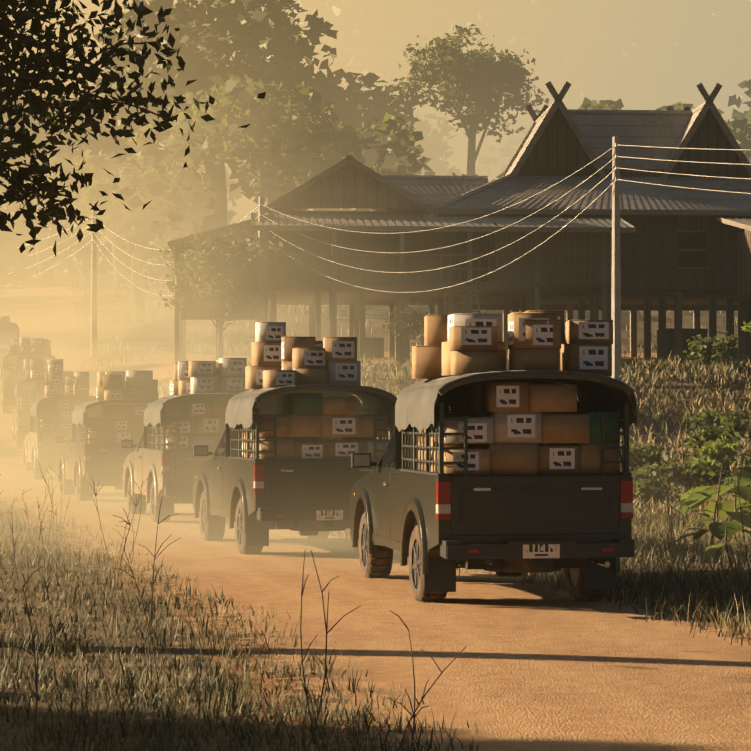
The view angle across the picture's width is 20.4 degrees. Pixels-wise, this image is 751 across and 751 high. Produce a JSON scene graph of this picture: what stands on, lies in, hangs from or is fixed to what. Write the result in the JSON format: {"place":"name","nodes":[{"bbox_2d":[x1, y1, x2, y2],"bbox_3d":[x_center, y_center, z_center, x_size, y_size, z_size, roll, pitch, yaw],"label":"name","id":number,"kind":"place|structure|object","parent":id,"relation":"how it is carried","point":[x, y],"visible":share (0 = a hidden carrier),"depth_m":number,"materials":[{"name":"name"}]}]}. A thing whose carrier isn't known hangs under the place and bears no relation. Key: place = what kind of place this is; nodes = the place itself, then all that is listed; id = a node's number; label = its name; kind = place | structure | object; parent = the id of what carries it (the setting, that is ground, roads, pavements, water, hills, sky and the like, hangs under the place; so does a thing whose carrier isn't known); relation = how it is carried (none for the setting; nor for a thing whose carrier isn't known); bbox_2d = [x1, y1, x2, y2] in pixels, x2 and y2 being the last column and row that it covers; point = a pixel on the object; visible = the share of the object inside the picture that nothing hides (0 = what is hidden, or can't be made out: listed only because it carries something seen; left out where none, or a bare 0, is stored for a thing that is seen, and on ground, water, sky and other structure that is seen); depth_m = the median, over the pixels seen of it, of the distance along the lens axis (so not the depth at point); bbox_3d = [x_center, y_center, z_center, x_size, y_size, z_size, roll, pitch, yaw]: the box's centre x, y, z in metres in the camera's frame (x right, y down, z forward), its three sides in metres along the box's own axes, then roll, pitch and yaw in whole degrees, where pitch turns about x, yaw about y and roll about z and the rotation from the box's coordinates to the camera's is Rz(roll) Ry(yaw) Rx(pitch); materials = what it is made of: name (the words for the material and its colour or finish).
{"place":"outdoors","nodes":[
{"label":"outdoors","id":0,"kind":"place"},
{"bbox_2d":[0,286,750,750],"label":"dirt track","id":1,"kind":"structure","parent":0,"point":[534,668],"depth_m":16.49,"materials":[{"name":"brown soil"}]},
{"bbox_2d":[0,321,19,367],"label":"oncoming truck","id":2,"kind":"object","parent":1,"relation":"on","point":[9,331],"visible":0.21,"depth_m":83.49,"materials":[{"name":"paint"}]},
{"bbox_2d":[0,316,9,321],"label":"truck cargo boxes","id":3,"kind":"object","parent":2,"relation":"in","point":[5,318],"visible":0.15,"depth_m":85.45,"materials":[{"name":"brown cardboard"}]},
{"bbox_2d":[0,353,55,413],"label":"truck","id":4,"kind":"object","parent":1,"relation":"on","point":[7,392],"visible":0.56,"depth_m":73.42,"materials":[{"name":"paint"}]},
{"bbox_2d":[5,337,50,379],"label":"stacked boxes","id":5,"kind":"object","parent":4,"relation":"in","point":[29,345],"visible":0.54,"depth_m":73.50,"materials":[{"name":"brown cardboard"}]},
{"bbox_2d":[6,377,65,448],"bbox_3d":[-10.345,1.220,65.233,2.320,2.212,5.520,0,-1,-11],"label":"truck","id":6,"kind":"object","parent":1,"relation":"on","point":[21,417],"visible":0.35,"depth_m":63.08,"materials":[{"name":"paint"}]},
{"bbox_2d":[20,359,72,408],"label":"stacked boxes","id":7,"kind":"object","parent":6,"relation":"in","point":[34,368],"visible":0.31,"depth_m":62.84,"materials":[{"name":"brown cardboard"}]},
{"bbox_2d":[19,395,95,478],"bbox_3d":[-8.286,1.659,55.641,2.320,2.210,5.520,0,-1,-13],"label":"truck","id":8,"kind":"object","parent":1,"relation":"on","point":[42,449],"visible":0.48,"depth_m":53.47,"materials":[{"name":"paint"}]},
{"bbox_2d":[40,360,88,432],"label":"stacked boxes","id":9,"kind":"object","parent":8,"relation":"in","point":[60,415],"visible":0.58,"depth_m":53.25,"materials":[{"name":"brown cardboard"}]},
{"bbox_2d":[55,399,152,500],"bbox_3d":[-5.891,1.655,46.554,2.320,2.215,5.520,0,-1,-15],"label":"truck","id":10,"kind":"object","parent":1,"relation":"on","point":[102,464],"visible":0.58,"depth_m":44.35,"materials":[{"name":"paint"}]},
{"bbox_2d":[85,370,157,443],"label":"stacked boxes","id":11,"kind":"object","parent":10,"relation":"in","point":[128,424],"visible":0.75,"depth_m":44.35,"materials":[{"name":"brown cardboard"}]},
{"bbox_2d":[121,393,235,521],"bbox_3d":[-3.249,1.449,37.095,2.320,2.214,5.520,0,-1,-14],"label":"truck","id":12,"kind":"object","parent":1,"relation":"on","point":[170,479],"visible":0.48,"depth_m":35.02,"materials":[{"name":"paint"}]},
{"bbox_2d":[156,358,248,450],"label":"stacked boxes","id":13,"kind":"object","parent":12,"relation":"in","point":[201,422],"visible":0.73,"depth_m":34.91,"materials":[{"name":"brown cardboard"}]},
{"bbox_2d":[350,370,636,602],"bbox_3d":[1.038,1.120,21.424,2.320,2.237,5.520,0,-1,-9],"label":"truck","id":14,"kind":"object","parent":1,"relation":"on","point":[438,528],"visible":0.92,"depth_m":19.06,"materials":[{"name":"paint"}]},
{"bbox_2d":[412,310,619,474],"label":"stacked boxes","id":15,"kind":"object","parent":14,"relation":"in","point":[516,428],"visible":0.94,"depth_m":19.09,"materials":[{"name":"brown cardboard"}]},
{"bbox_2d":[0,282,750,750],"bbox_3d":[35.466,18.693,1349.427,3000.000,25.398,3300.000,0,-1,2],"label":"ground","id":16,"kind":"structure","parent":0,"point":[160,362],"depth_m":23.87,"materials":[{"name":"brown soil"}]},
{"bbox_2d":[90,210,96,356],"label":"utility pole","id":17,"kind":"object","parent":16,"relation":"on","point":[93,332],"visible":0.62,"depth_m":90.33,"materials":[{"name":"concrete"}]},
{"bbox_2d":[0,165,241,286],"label":"trees","id":18,"kind":"object","parent":16,"relation":"on","point":[82,257],"visible":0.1,"depth_m":187.14,"materials":[{"name":"green plant"}]},
{"bbox_2d":[0,0,265,255],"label":"tree foliage","id":19,"kind":"object","parent":16,"relation":"on","point":[85,103],"visible":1,"depth_m":17.39,"materials":[{"name":"green plant"}]},
{"bbox_2d":[0,0,435,287],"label":"tree","id":20,"kind":"object","parent":16,"relation":"on","point":[257,40],"visible":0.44,"depth_m":133.48,"materials":[{"name":"green plant"}]},
{"bbox_2d":[157,225,286,359],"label":"tree","id":21,"kind":"object","parent":16,"relation":"on","point":[218,277],"visible":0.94,"depth_m":70.02,"materials":[{"name":"green plant"}]},
{"bbox_2d":[0,457,466,750],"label":"dry weeds","id":22,"kind":"object","parent":16,"relation":"on","point":[151,642],"visible":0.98,"depth_m":10.94,"materials":[{"name":"brown plant"}]},
{"bbox_2d":[0,491,519,750],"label":"verge grass clumps","id":23,"kind":"object","parent":16,"relation":"on","point":[125,679],"visible":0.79,"depth_m":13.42,"materials":[{"name":"green plant"}]},
{"bbox_2d":[257,197,263,321],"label":"utility pole","id":24,"kind":"object","parent":16,"relation":"on","point":[260,278],"visible":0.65,"depth_m":70.09,"materials":[{"name":"concrete"}]},
{"bbox_2d":[193,384,396,553],"bbox_3d":[-1.205,1.272,28.545,2.320,2.245,5.520,0,-1,-13],"label":"truck","id":25,"kind":"object","parent":16,"relation":"on","point":[257,499],"visible":0.58,"depth_m":26.31,"materials":[{"name":"paint"}]},
{"bbox_2d":[242,322,387,459],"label":"stacked boxes","id":26,"kind":"object","parent":25,"relation":"in","point":[279,358],"visible":0.85,"depth_m":26.30,"materials":[{"name":"brown cardboard"}]},
{"bbox_2d":[0,24,749,203],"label":"trees","id":27,"kind":"object","parent":16,"relation":"on","point":[433,150],"visible":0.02,"depth_m":229.17,"materials":[{"name":"green plant"}]},
{"bbox_2d":[0,279,750,498],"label":"tall grass","id":28,"kind":"structure","parent":16,"relation":"on","point":[156,286],"depth_m":92.06,"materials":[{"name":"plant"}]},
{"bbox_2d":[31,74,750,317],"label":"trees","id":29,"kind":"object","parent":16,"relation":"on","point":[286,147],"visible":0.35,"depth_m":104.61,"materials":[{"name":"green plant"}]},
{"bbox_2d":[382,302,452,345],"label":"bush","id":30,"kind":"object","parent":16,"relation":"on","point":[415,325],"visible":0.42,"depth_m":66.90,"materials":[{"name":"green plant"}]},
{"bbox_2d":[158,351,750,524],"bbox_3d":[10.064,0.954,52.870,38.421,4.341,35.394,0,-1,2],"label":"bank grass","id":31,"kind":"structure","parent":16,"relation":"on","point":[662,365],"depth_m":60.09,"materials":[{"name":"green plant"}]},
{"bbox_2d":[167,81,750,365],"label":"stilt house","id":32,"kind":"structure","parent":16,"relation":"on","point":[684,249],"depth_m":73.19,"materials":[{"name":"wood"}]},
{"bbox_2d":[378,24,548,175],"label":"tree","id":33,"kind":"object","parent":16,"relation":"on","point":[481,81],"visible":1,"depth_m":130.99,"materials":[{"name":"green plant"}]},
{"bbox_2d":[192,428,750,645],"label":"tall verge grass","id":34,"kind":"structure","parent":16,"relation":"on","point":[652,544],"depth_m":22.02,"materials":[{"name":"green plant"}]},
{"bbox_2d":[506,354,507,370],"bbox_3d":[3.847,-0.198,61.974,1.792,1.337,1.518,-1,-1,28],"label":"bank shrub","id":35,"kind":"object","parent":16,"relation":"on","point":[506,362],"visible":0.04,"depth_m":61.61,"materials":[{"name":"plant"}]},
{"bbox_2d":[344,431,750,582],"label":"twiggy weeds","id":36,"kind":"object","parent":16,"relation":"on","point":[668,511],"visible":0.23,"depth_m":24.59,"materials":[{"name":"brown plant"}]},
{"bbox_2d":[611,136,621,380],"bbox_3d":[7.137,-3.227,61.834,0.310,7.746,0.435,0,-1,2],"label":"utility pole","id":37,"kind":"object","parent":16,"relation":"on","point":[616,319],"visible":0.96,"depth_m":61.79,"materials":[{"name":"concrete"}]},
{"bbox_2d":[0,145,750,295],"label":"power lines","id":38,"kind":"object","parent":37,"relation":"attached to","point":[429,229],"visible":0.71,"depth_m":65.13,"materials":[{"name":"silver metal"}]},
{"bbox_2d":[620,437,667,476],"bbox_3d":[6.032,2.013,48.796,1.604,1.223,1.583,0,-1,2],"label":"bank shrub","id":39,"kind":"object","parent":16,"relation":"on","point":[645,454],"visible":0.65,"depth_m":48.46,"materials":[{"name":"green plant"}]},
{"bbox_2d":[631,462,678,505],"bbox_3d":[5.164,2.260,40.472,1.415,1.153,1.458,0,-1,2],"label":"shrub","id":40,"kind":"object","parent":16,"relation":"on","point":[643,485],"visible":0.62,"depth_m":40.16,"materials":[{"name":"green plant"}]},
{"bbox_2d":[652,450,743,495],"bbox_3d":[6.766,2.223,43.897,1.919,1.342,1.620,0,-1,2],"label":"bank shrub","id":41,"kind":"object","parent":16,"relation":"on","point":[686,471],"visible":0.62,"depth_m":43.70,"materials":[{"name":"green plant"}]},
{"bbox_2d":[674,492,724,545],"bbox_3d":[4.326,1.938,26.888,0.699,0.867,0.810,-1,-2,42],"label":"broad-leaved plant","id":42,"kind":"object","parent":16,"relation":"on","point":[713,527],"visible":0.9,"depth_m":26.81,"materials":[{"name":"green plant"}]},
{"bbox_2d":[675,466,750,540],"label":"broadleaf plant","id":43,"kind":"object","parent":16,"relation":"on","point":[713,492],"visible":0.94,"depth_m":29.23,"materials":[{"name":"green plant"}]},
{"bbox_2d":[678,331,749,366],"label":"shrub","id":44,"kind":"object","parent":16,"relation":"on","point":[702,351],"visible":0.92,"depth_m":63.53,"materials":[{"name":"green plant"}]},
{"bbox_2d":[681,408,750,453],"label":"bank shrub","id":45,"kind":"object","parent":16,"relation":"on","point":[731,425],"visible":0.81,"depth_m":51.66,"materials":[{"name":"green plant"}]},
{"bbox_2d":[687,517,750,570],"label":"broadleaf plant","id":46,"kind":"object","parent":16,"relation":"on","point":[729,529],"visible":1,"depth_m":23.33,"materials":[{"name":"green plant"}]},
{"bbox_2d":[691,431,750,500],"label":"shrub","id":47,"kind":"object","parent":16,"relation":"on","point":[716,452],"visible":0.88,"depth_m":36.19,"materials":[{"name":"green plant"}]},
{"bbox_2d":[718,471,750,520],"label":"plant","id":48,"kind":"object","parent":16,"relation":"on","point":[744,491],"visible":0.79,"depth_m":31.55,"materials":[{"name":"green plant"}]},
{"bbox_2d":[724,476,745,503],"bbox_3d":[6.105,1.974,33.830,1.021,1.251,1.184,0,-1,2],"label":"bush","id":49,"kind":"object","parent":16,"relation":"on","point":[732,485],"visible":0.19,"depth_m":33.90,"materials":[{"name":"green plant"}]},
{"bbox_2d":[725,487,750,526],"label":"bank shrub","id":50,"kind":"object","parent":16,"relation":"on","point":[746,508],"visible":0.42,"depth_m":32.63,"materials":[{"name":"green plant"}]},
{"bbox_2d":[728,79,750,160],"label":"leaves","id":51,"kind":"object","parent":16,"relation":"on","point":[734,101],"visible":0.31,"depth_m":148.62,"materials":[{"name":"green plant"}]},
{"bbox_2d":[738,451,750,466],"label":"bank shrub","id":52,"kind":"object","parent":16,"relation":"on","point":[748,457],"visible":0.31,"depth_m":38.33,"materials":[{"name":"green plant"}]},
{"bbox_2d":[741,321,750,335],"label":"bush","id":53,"kind":"object","parent":16,"relation":"on","point":[748,325],"visible":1,"depth_m":45.91,"materials":[{"name":"green plant"}]},
{"bbox_2d":[0,0,750,289],"bbox_3d":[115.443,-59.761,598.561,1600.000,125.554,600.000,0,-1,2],"label":"sky","id":54,"kind":"structure","parent":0,"point":[399,31],"depth_m":394.40,"materials":[{"name":"beige"}]},
{"bbox_2d":[0,0,750,267],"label":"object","id":55,"kind":"object","parent":54,"relation":"on","point":[729,21],"visible":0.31,"depth_m":377.61,"materials":[{"name":"beige"}]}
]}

